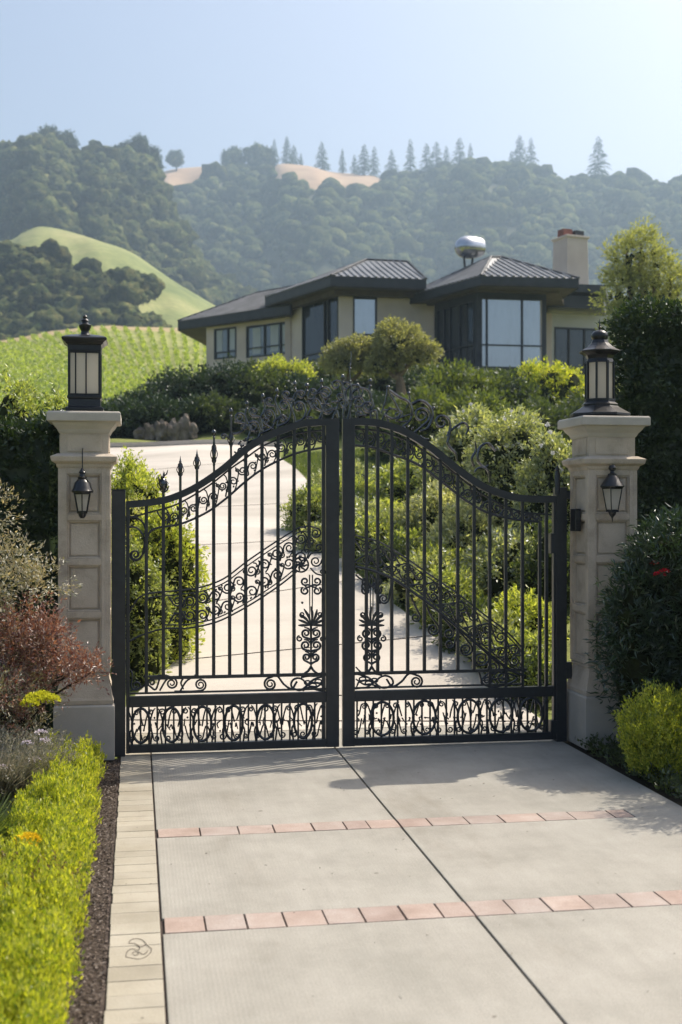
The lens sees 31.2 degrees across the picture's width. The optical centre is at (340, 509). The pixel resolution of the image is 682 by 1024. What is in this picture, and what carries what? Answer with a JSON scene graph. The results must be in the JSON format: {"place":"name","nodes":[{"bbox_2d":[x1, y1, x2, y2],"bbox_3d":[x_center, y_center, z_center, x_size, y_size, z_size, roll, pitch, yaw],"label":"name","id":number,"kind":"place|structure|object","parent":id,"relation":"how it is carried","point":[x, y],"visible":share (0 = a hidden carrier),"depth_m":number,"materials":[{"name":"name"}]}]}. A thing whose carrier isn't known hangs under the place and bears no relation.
{"place":"outdoors","nodes":[
{"label":"outdoors","id":0,"kind":"place"},
{"bbox_2d":[0,791,50,856],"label":"ornamental grass","id":1,"kind":"object","parent":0,"point":[3,829],"depth_m":6.16,"materials":[{"name":"plant"}]},
{"bbox_2d":[0,723,84,814],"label":"ornamental grass","id":2,"kind":"object","parent":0,"point":[13,779],"depth_m":7.20,"materials":[{"name":"grey plant"}]},
{"bbox_2d":[0,227,214,327],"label":"green hill","id":3,"kind":"structure","parent":0,"point":[173,302],"depth_m":332.57,"materials":[{"name":"green plant"}]},
{"bbox_2d":[0,238,171,339],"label":"wood on green hill","id":4,"kind":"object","parent":3,"relation":"on","point":[51,285],"visible":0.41,"depth_m":292.54,"materials":[{"name":"green plant"}]},
{"bbox_2d":[0,325,622,759],"bbox_3d":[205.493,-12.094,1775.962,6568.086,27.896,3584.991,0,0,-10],"label":"ground","id":5,"kind":"structure","parent":0,"point":[172,359],"depth_m":99.78,"materials":[{"name":"green plant"}]},
{"bbox_2d":[0,364,46,423],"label":"hedge bush","id":6,"kind":"object","parent":5,"relation":"on","point":[17,408],"visible":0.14,"depth_m":11.53,"materials":[{"name":"green plant"}]},
{"bbox_2d":[0,403,64,745],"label":"clipped hedge","id":7,"kind":"object","parent":5,"relation":"on","point":[29,447],"visible":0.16,"depth_m":9.03,"materials":[{"name":"green plant"}]},
{"bbox_2d":[0,346,67,394],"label":"vine row","id":8,"kind":"object","parent":5,"relation":"on","point":[26,361],"visible":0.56,"depth_m":96.93,"materials":[{"name":"green plant"}]},
{"bbox_2d":[0,341,103,400],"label":"vine row","id":9,"kind":"object","parent":5,"relation":"on","point":[14,348],"visible":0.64,"depth_m":99.08,"materials":[{"name":"green plant"}]},
{"bbox_2d":[7,337,107,401],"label":"vine row","id":10,"kind":"object","parent":5,"relation":"on","point":[28,349],"visible":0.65,"depth_m":103.51,"materials":[{"name":"green plant"}]},
{"bbox_2d":[6,759,119,1023],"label":"mulch bed","id":11,"kind":"object","parent":5,"relation":"on","point":[87,965],"visible":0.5,"depth_m":5.29,"materials":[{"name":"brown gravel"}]},
{"bbox_2d":[0,832,82,903],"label":"dry perennial","id":12,"kind":"object","parent":11,"relation":"on","point":[28,835],"visible":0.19,"depth_m":5.38,"materials":[{"name":"yellow plant"}]},
{"bbox_2d":[3,689,85,760],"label":"yellow perennial","id":13,"kind":"object","parent":11,"relation":"on","point":[40,695],"visible":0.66,"depth_m":7.58,"materials":[{"name":"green plant"}]},
{"bbox_2d":[0,727,107,1023],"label":"dwarf hedge","id":14,"kind":"object","parent":11,"relation":"on","point":[38,960],"visible":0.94,"depth_m":5.04,"materials":[{"name":"plant"}]},
{"bbox_2d":[0,479,116,756],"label":"bronze shrub","id":15,"kind":"object","parent":11,"relation":"on","point":[17,680],"visible":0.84,"depth_m":7.93,"materials":[{"name":"brown plant"}]},
{"bbox_2d":[19,336,111,398],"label":"vine row","id":16,"kind":"object","parent":5,"relation":"on","point":[31,344],"visible":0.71,"depth_m":108.00,"materials":[{"name":"green plant"}]},
{"bbox_2d":[33,383,111,560],"bbox_3d":[-2.549,0.265,11.337,0.934,2.874,0.913,0,0,-10],"label":"hedge bush","id":17,"kind":"object","parent":5,"relation":"on","point":[52,404],"visible":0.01,"depth_m":11.23,"materials":[{"name":"green plant"}]},
{"bbox_2d":[46,411,121,759],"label":"gate pillar","id":18,"kind":"structure","parent":5,"relation":"on","point":[84,547],"depth_m":8.75,"materials":[{"name":"stone"}]},
{"bbox_2d":[71,448,92,517],"bbox_3d":[-1.838,-0.188,8.666,0.152,0.504,0.152,0,0,35],"label":"wall lantern","id":19,"kind":"object","parent":18,"relation":"attached to","point":[82,490],"depth_m":8.63,"materials":[{"name":"black metal"}]},
{"bbox_2d":[61,315,107,410],"bbox_3d":[-1.868,-1.067,8.897,0.319,0.711,0.319,0,0,-10],"label":"pillar lantern","id":20,"kind":"object","parent":18,"relation":"on","point":[85,347],"visible":0.99,"depth_m":8.79,"materials":[{"name":"black metal"}]},
{"bbox_2d":[111,489,125,756],"bbox_3d":[-1.626,0.827,8.914,0.106,1.946,0.108,0,0,-10],"label":"gate post","id":21,"kind":"object","parent":18,"relation":"attached to","point":[118,588],"visible":0.82,"depth_m":8.87,"materials":[{"name":"metal"}]},
{"bbox_2d":[126,379,338,753],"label":"entrance gate","id":22,"kind":"structure","parent":21,"relation":"attached to","point":[327,694],"depth_m":9.07,"materials":[{"name":"metal"}]},
{"bbox_2d":[89,325,133,391],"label":"vine row","id":23,"kind":"object","parent":5,"relation":"on","point":[119,373],"visible":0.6,"depth_m":94.41,"materials":[{"name":"green plant"}]},
{"bbox_2d":[99,325,141,392],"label":"vine row","id":24,"kind":"object","parent":5,"relation":"on","point":[116,351],"visible":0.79,"depth_m":99.62,"materials":[{"name":"green plant"}]},
{"bbox_2d":[104,390,145,438],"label":"garden bush","id":25,"kind":"object","parent":5,"relation":"on","point":[128,420],"visible":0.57,"depth_m":36.77,"materials":[{"name":"green plant"}]},
{"bbox_2d":[111,324,145,389],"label":"vine row","id":26,"kind":"object","parent":5,"relation":"on","point":[131,360],"visible":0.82,"depth_m":101.23,"materials":[{"name":"green plant"}]},
{"bbox_2d":[111,445,174,599],"bbox_3d":[-2.448,0.238,14.582,0.908,2.034,1.004,0,0,40],"label":"garden bush","id":27,"kind":"object","parent":5,"relation":"on","point":[129,480],"visible":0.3,"depth_m":14.49,"materials":[{"name":"green plant"}]},
{"bbox_2d":[111,537,178,684],"bbox_3d":[-1.896,0.999,11.605,0.770,1.490,0.756,0,0,-10],"label":"garden bush","id":28,"kind":"object","parent":5,"relation":"on","point":[137,619],"visible":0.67,"depth_m":11.45,"materials":[{"name":"green plant"}]},
{"bbox_2d":[128,390,184,429],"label":"garden bush","id":29,"kind":"object","parent":5,"relation":"on","point":[156,407],"visible":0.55,"depth_m":36.66,"materials":[{"name":"green plant"}]},
{"bbox_2d":[137,364,191,401],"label":"garden bush","id":30,"kind":"object","parent":5,"relation":"on","point":[167,375],"visible":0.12,"depth_m":39.60,"materials":[{"name":"green plant"}]},
{"bbox_2d":[125,499,211,664],"bbox_3d":[-1.740,0.743,12.213,0.946,1.788,0.910,0,0,-10],"label":"garden bush","id":31,"kind":"object","parent":5,"relation":"on","point":[172,553],"visible":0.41,"depth_m":12.07,"materials":[{"name":"green plant"}]},
{"bbox_2d":[158,361,219,401],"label":"garden bush","id":32,"kind":"object","parent":5,"relation":"on","point":[187,383],"visible":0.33,"depth_m":38.78,"materials":[{"name":"green plant"}]},
{"bbox_2d":[172,389,214,433],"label":"garden bush","id":33,"kind":"object","parent":5,"relation":"on","point":[193,417],"visible":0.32,"depth_m":37.05,"materials":[{"name":"green plant"}]},
{"bbox_2d":[185,388,249,434],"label":"garden bush","id":34,"kind":"object","parent":5,"relation":"on","point":[217,418],"visible":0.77,"depth_m":36.87,"materials":[{"name":"green plant"}]},
{"bbox_2d":[189,352,263,406],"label":"garden bush","id":35,"kind":"object","parent":5,"relation":"on","point":[221,378],"visible":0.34,"depth_m":38.27,"materials":[{"name":"green plant"}]},
{"bbox_2d":[223,362,293,419],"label":"garden bush","id":36,"kind":"object","parent":5,"relation":"on","point":[267,386],"visible":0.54,"depth_m":37.61,"materials":[{"name":"green plant"}]},
{"bbox_2d":[242,398,306,437],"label":"garden bush","id":37,"kind":"object","parent":5,"relation":"on","point":[260,407],"visible":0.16,"depth_m":36.09,"materials":[{"name":"green plant"}]},
{"bbox_2d":[266,403,324,439],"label":"garden bush","id":38,"kind":"object","parent":5,"relation":"on","point":[313,413],"visible":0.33,"depth_m":35.68,"materials":[{"name":"green plant"}]},
{"bbox_2d":[275,482,321,531],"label":"garden bush","id":39,"kind":"object","parent":5,"relation":"on","point":[301,503],"visible":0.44,"depth_m":19.95,"materials":[{"name":"green plant"}]},
{"bbox_2d":[276,373,332,416],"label":"garden bush","id":40,"kind":"object","parent":5,"relation":"on","point":[312,383],"visible":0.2,"depth_m":37.61,"materials":[{"name":"green plant"}]},
{"bbox_2d":[296,519,341,551],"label":"garden bush","id":41,"kind":"object","parent":5,"relation":"on","point":[316,540],"visible":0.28,"depth_m":18.00,"materials":[{"name":"green plant"}]},
{"bbox_2d":[99,738,563,1023],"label":"drive base","id":42,"kind":"object","parent":5,"relation":"on","point":[107,940],"depth_m":5.44,"materials":[{"name":"grey concrete"}]},
{"bbox_2d":[104,733,165,1023],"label":"border strip","id":43,"kind":"object","parent":42,"relation":"on","point":[135,991],"visible":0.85,"depth_m":5.46,"materials":[{"name":"beige stone"}]},
{"bbox_2d":[158,809,633,837],"bbox_3d":[0.344,1.823,6.996,2.758,0.053,0.178,0,0,-10],"label":"brick band","id":44,"kind":"object","parent":42,"relation":"on","point":[330,826],"visible":0.48,"depth_m":6.98,"materials":[{"name":"brick"}]},
{"bbox_2d":[164,890,681,933],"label":"brick band","id":45,"kind":"object","parent":42,"relation":"on","point":[192,924],"visible":0.72,"depth_m":5.45,"materials":[{"name":"brick"}]},
{"bbox_2d":[282,448,400,485],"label":"lawn grass","id":46,"kind":"structure","parent":5,"relation":"on","point":[301,461],"depth_m":29.91,"materials":[{"name":"green plant"}]},
{"bbox_2d":[317,331,373,387],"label":"olive tree","id":47,"kind":"object","parent":5,"relation":"on","point":[355,345],"visible":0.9,"depth_m":40.42,"materials":[{"name":"green plant"}]},
{"bbox_2d":[319,466,385,499],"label":"edging bush","id":48,"kind":"object","parent":5,"relation":"on","point":[359,482],"visible":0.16,"depth_m":20.94,"materials":[{"name":"green plant"}]},
{"bbox_2d":[339,495,399,547],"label":"edging bush","id":49,"kind":"object","parent":5,"relation":"on","point":[372,504],"visible":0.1,"depth_m":17.93,"materials":[{"name":"green plant"}]},
{"bbox_2d":[339,506,403,566],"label":"edging bush","id":50,"kind":"object","parent":5,"relation":"on","point":[384,529],"visible":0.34,"depth_m":16.78,"materials":[{"name":"green plant"}]},
{"bbox_2d":[351,386,402,437],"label":"garden bush","id":51,"kind":"object","parent":5,"relation":"on","point":[378,400],"visible":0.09,"depth_m":34.67,"materials":[{"name":"green plant"}]},
{"bbox_2d":[357,402,405,459],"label":"garden bush","id":52,"kind":"object","parent":5,"relation":"on","point":[381,429],"visible":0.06,"depth_m":30.80,"materials":[{"name":"green plant"}]},
{"bbox_2d":[355,532,418,590],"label":"edging bush","id":53,"kind":"object","parent":5,"relation":"on","point":[399,545],"visible":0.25,"depth_m":15.58,"materials":[{"name":"green plant"}]},
{"bbox_2d":[357,366,420,392],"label":"garden bush","id":54,"kind":"object","parent":5,"relation":"on","point":[377,381],"visible":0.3,"depth_m":43.46,"materials":[{"name":"green plant"}]},
{"bbox_2d":[368,445,430,503],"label":"garden bush","id":55,"kind":"object","parent":5,"relation":"on","point":[399,484],"visible":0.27,"depth_m":21.10,"materials":[{"name":"green plant"}]},
{"bbox_2d":[177,228,625,376],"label":"house","id":56,"kind":"structure","parent":5,"relation":"on","point":[495,311],"depth_m":53.01,"materials":[{"name":"beige paint"}]},
{"bbox_2d":[214,327,235,359],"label":"window","id":57,"kind":"structure","parent":56,"relation":"in","point":[224,338],"depth_m":58.79,"materials":[{"name":"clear glass"}]},
{"bbox_2d":[246,322,284,357],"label":"window","id":58,"kind":"structure","parent":56,"relation":"in","point":[262,340],"depth_m":57.16,"materials":[{"name":"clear glass"}]},
{"bbox_2d":[302,297,337,362],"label":"window","id":59,"kind":"structure","parent":56,"relation":"in","point":[319,320],"depth_m":54.24,"materials":[{"name":"grey glass"}]},
{"bbox_2d":[353,297,376,335],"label":"window","id":60,"kind":"structure","parent":56,"relation":"in","point":[364,308],"depth_m":52.86,"materials":[{"name":"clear glass"}]},
{"bbox_2d":[436,299,473,366],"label":"window","id":61,"kind":"structure","parent":56,"relation":"in","point":[454,323],"depth_m":51.49,"materials":[{"name":"grey glass"}]},
{"bbox_2d":[480,297,543,366],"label":"window","id":62,"kind":"structure","parent":56,"relation":"in","point":[509,327],"depth_m":50.28,"materials":[{"name":"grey glass"}]},
{"bbox_2d":[554,327,595,367],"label":"window","id":63,"kind":"structure","parent":56,"relation":"in","point":[568,342],"depth_m":54.36,"materials":[{"name":"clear glass"}]},
{"bbox_2d":[362,314,443,395],"bbox_3d":[2.010,-4.733,40.059,2.751,3.290,2.556,0,0,-10],"label":"olive tree","id":64,"kind":"object","parent":5,"relation":"on","point":[397,344],"visible":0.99,"depth_m":39.55,"materials":[{"name":"green plant"}]},
{"bbox_2d":[380,538,455,610],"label":"edging bush","id":65,"kind":"object","parent":5,"relation":"on","point":[398,590],"visible":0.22,"depth_m":14.46,"materials":[{"name":"green plant"}]},
{"bbox_2d":[380,383,459,464],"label":"garden bush","id":66,"kind":"object","parent":5,"relation":"on","point":[430,398],"visible":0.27,"depth_m":26.62,"materials":[{"name":"green plant"}]},
{"bbox_2d":[386,476,455,539],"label":"garden bush","id":67,"kind":"object","parent":5,"relation":"on","point":[431,508],"visible":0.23,"depth_m":16.78,"materials":[{"name":"green plant"}]},
{"bbox_2d":[410,561,493,628],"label":"edging bush","id":68,"kind":"object","parent":5,"relation":"on","point":[448,578],"visible":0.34,"depth_m":13.39,"materials":[{"name":"green plant"}]},
{"bbox_2d":[412,401,496,514],"bbox_3d":[1.935,-0.399,18.265,1.658,2.418,1.696,0,0,-10],"label":"rose bush","id":69,"kind":"object","parent":5,"relation":"on","point":[459,440],"visible":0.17,"depth_m":17.89,"materials":[{"name":"green plant"}]},
{"bbox_2d":[426,593,493,658],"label":"edging bush","id":70,"kind":"object","parent":5,"relation":"on","point":[445,626],"visible":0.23,"depth_m":12.53,"materials":[{"name":"green plant"}]},
{"bbox_2d":[413,357,507,405],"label":"garden bush","id":71,"kind":"object","parent":5,"relation":"on","point":[452,381],"visible":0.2,"depth_m":29.71,"materials":[{"name":"green plant"}]},
{"bbox_2d":[414,496,509,569],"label":"garden bush","id":72,"kind":"object","parent":5,"relation":"on","point":[449,531],"visible":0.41,"depth_m":15.33,"materials":[{"name":"green plant"}]},
{"bbox_2d":[431,385,518,443],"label":"garden bush","id":73,"kind":"object","parent":5,"relation":"on","point":[491,401],"visible":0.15,"depth_m":25.82,"materials":[{"name":"green plant"}]},
{"bbox_2d":[455,521,537,600],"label":"garden bush","id":74,"kind":"object","parent":5,"relation":"on","point":[497,561],"visible":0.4,"depth_m":13.93,"materials":[{"name":"green plant"}]},
{"bbox_2d":[450,606,548,672],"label":"edging bush","id":75,"kind":"object","parent":5,"relation":"on","point":[483,621],"visible":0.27,"depth_m":11.91,"materials":[{"name":"green plant"}]},
{"bbox_2d":[451,402,551,532],"bbox_3d":[2.268,-0.216,16.190,1.631,2.521,1.715,0,0,-10],"label":"rose bush","id":76,"kind":"object","parent":5,"relation":"on","point":[505,436],"visible":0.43,"depth_m":15.81,"materials":[{"name":"green plant"}]},
{"bbox_2d":[476,626,551,685],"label":"edging bush","id":77,"kind":"object","parent":5,"relation":"on","point":[530,645],"visible":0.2,"depth_m":11.48,"materials":[{"name":"green plant"}]},
{"bbox_2d":[484,366,554,411],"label":"garden bush","id":78,"kind":"object","parent":5,"relation":"on","point":[514,393],"visible":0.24,"depth_m":30.69,"materials":[{"name":"green plant"}]},
{"bbox_2d":[495,647,551,709],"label":"edging bush","id":79,"kind":"object","parent":5,"relation":"on","point":[531,672],"visible":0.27,"depth_m":11.02,"materials":[{"name":"green plant"}]},
{"bbox_2d":[479,582,569,659],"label":"garden bush","id":80,"kind":"object","parent":5,"relation":"on","point":[530,607],"visible":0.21,"depth_m":12.12,"materials":[{"name":"green plant"}]},
{"bbox_2d":[502,515,569,639],"bbox_3d":[2.215,0.797,13.014,1.022,1.538,1.015,0,0,-10],"label":"garden bush","id":81,"kind":"object","parent":5,"relation":"on","point":[531,573],"visible":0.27,"depth_m":12.82,"materials":[{"name":"green plant"}]},
{"bbox_2d":[504,392,570,445],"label":"garden bush","id":82,"kind":"object","parent":5,"relation":"on","point":[555,416],"visible":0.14,"depth_m":28.53,"materials":[{"name":"green plant"}]},
{"bbox_2d":[508,422,571,539],"bbox_3d":[2.596,0.090,14.807,1.210,2.289,1.100,0,0,-10],"label":"rose bush","id":83,"kind":"object","parent":5,"relation":"on","point":[551,451],"visible":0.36,"depth_m":14.68,"materials":[{"name":"green plant"}]},
{"bbox_2d":[519,354,584,408],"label":"topiary bush","id":84,"kind":"object","parent":5,"relation":"on","point":[559,380],"visible":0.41,"depth_m":35.29,"materials":[{"name":"green plant"}]},
{"bbox_2d":[550,388,584,446],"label":"garden bush","id":85,"kind":"object","parent":5,"relation":"on","point":[575,403],"visible":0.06,"depth_m":29.57,"materials":[{"name":"green plant"}]},
{"bbox_2d":[533,724,681,806],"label":"planting bed","id":86,"kind":"object","parent":5,"relation":"on","point":[642,781],"depth_m":8.37,"materials":[{"name":"soil"}]},
{"bbox_2d":[557,415,650,749],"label":"gate pillar","id":87,"kind":"structure","parent":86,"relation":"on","point":[600,444],"depth_m":9.20,"materials":[{"name":"stone"}]},
{"bbox_2d":[553,465,571,741],"bbox_3d":[1.720,0.728,9.485,0.142,2.144,0.101,0,0,-10],"label":"gate post","id":88,"kind":"object","parent":87,"relation":"attached to","point":[563,664],"visible":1,"depth_m":9.44,"materials":[{"name":"metal"}]},
{"bbox_2d":[331,354,557,746],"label":"entrance gate","id":89,"kind":"structure","parent":88,"relation":"attached to","point":[351,694],"depth_m":9.29,"materials":[{"name":"metal"}]},
{"bbox_2d":[569,319,630,417],"bbox_3d":[1.984,-1.087,9.352,0.434,0.749,0.434,0,0,-43],"label":"pillar lantern","id":90,"kind":"object","parent":87,"relation":"on","point":[600,351],"visible":0.94,"depth_m":9.26,"materials":[{"name":"black metal"}]},
{"bbox_2d":[600,464,623,521],"bbox_3d":[2.025,-0.121,9.101,0.180,0.431,0.180,0,0,-10],"label":"wall lantern","id":91,"kind":"object","parent":87,"relation":"attached to","point":[612,485],"depth_m":9.07,"materials":[{"name":"black metal"}]},
{"bbox_2d":[575,732,681,798],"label":"ground cover","id":92,"kind":"object","parent":86,"relation":"on","point":[673,781],"visible":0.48,"depth_m":8.14,"materials":[{"name":"green plant"}]},
{"bbox_2d":[583,502,681,727],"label":"oleander","id":93,"kind":"object","parent":86,"relation":"on","point":[645,635],"visible":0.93,"depth_m":8.66,"materials":[{"name":"green plant"}]},
{"bbox_2d":[596,287,681,545],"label":"clipped hedge","id":94,"kind":"object","parent":86,"relation":"on","point":[649,368],"visible":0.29,"depth_m":9.94,"materials":[{"name":"green plant"}]},
{"bbox_2d":[611,678,681,779],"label":"golden bush","id":95,"kind":"object","parent":86,"relation":"on","point":[650,731],"visible":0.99,"depth_m":8.03,"materials":[{"name":"green plant"}]},
{"bbox_2d":[588,213,681,345],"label":"feathery tree","id":96,"kind":"object","parent":5,"relation":"on","point":[633,277],"visible":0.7,"depth_m":33.69,"materials":[{"name":"green plant"}]},
{"bbox_2d":[110,444,539,732],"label":"driveway","id":97,"kind":"structure","parent":0,"point":[160,458],"depth_m":13.51,"materials":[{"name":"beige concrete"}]},
{"bbox_2d":[110,440,282,446],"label":"kerb","id":98,"kind":"structure","parent":97,"relation":"on","point":[157,443],"depth_m":33.60,"materials":[{"name":"grey concrete"}]},
{"bbox_2d":[0,0,681,182],"label":"sky","id":99,"kind":"structure","parent":0,"point":[199,78],"materials":[{"name":"blue"}]},
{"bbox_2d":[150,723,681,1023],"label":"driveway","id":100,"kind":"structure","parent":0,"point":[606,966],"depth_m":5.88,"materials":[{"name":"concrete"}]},
{"bbox_2d":[164,164,681,286],"bbox_3d":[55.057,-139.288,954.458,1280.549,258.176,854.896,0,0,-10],"label":"ridge","id":101,"kind":"structure","parent":0,"point":[314,177],"depth_m":869.79,"materials":[{"name":"beige soil"}]},
{"bbox_2d":[220,145,245,165],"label":"oak tree","id":102,"kind":"object","parent":101,"relation":"on","point":[233,155],"visible":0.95,"depth_m":940.55,"materials":[{"name":"plant"}]},
{"bbox_2d":[239,141,271,166],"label":"oak tree","id":103,"kind":"object","parent":101,"relation":"on","point":[255,154],"visible":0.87,"depth_m":936.73,"materials":[{"name":"plant"}]},
{"bbox_2d":[172,157,681,315],"bbox_3d":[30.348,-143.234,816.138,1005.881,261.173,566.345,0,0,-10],"label":"wood on far ridge","id":104,"kind":"object","parent":101,"relation":"on","point":[341,228],"visible":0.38,"depth_m":819.34,"materials":[{"name":"green plant"}]},
{"bbox_2d":[585,136,611,177],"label":"fir tree","id":105,"kind":"object","parent":101,"relation":"on","point":[599,166],"visible":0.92,"depth_m":943.64,"materials":[{"name":"plant"}]},
{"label":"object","id":106,"kind":"structure","parent":0,"visible":0},
{"bbox_2d":[0,132,257,305],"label":"wood on left ridge","id":107,"kind":"object","parent":106,"relation":"on","point":[120,197],"visible":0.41,"depth_m":561.04,"materials":[{"name":"green plant"}]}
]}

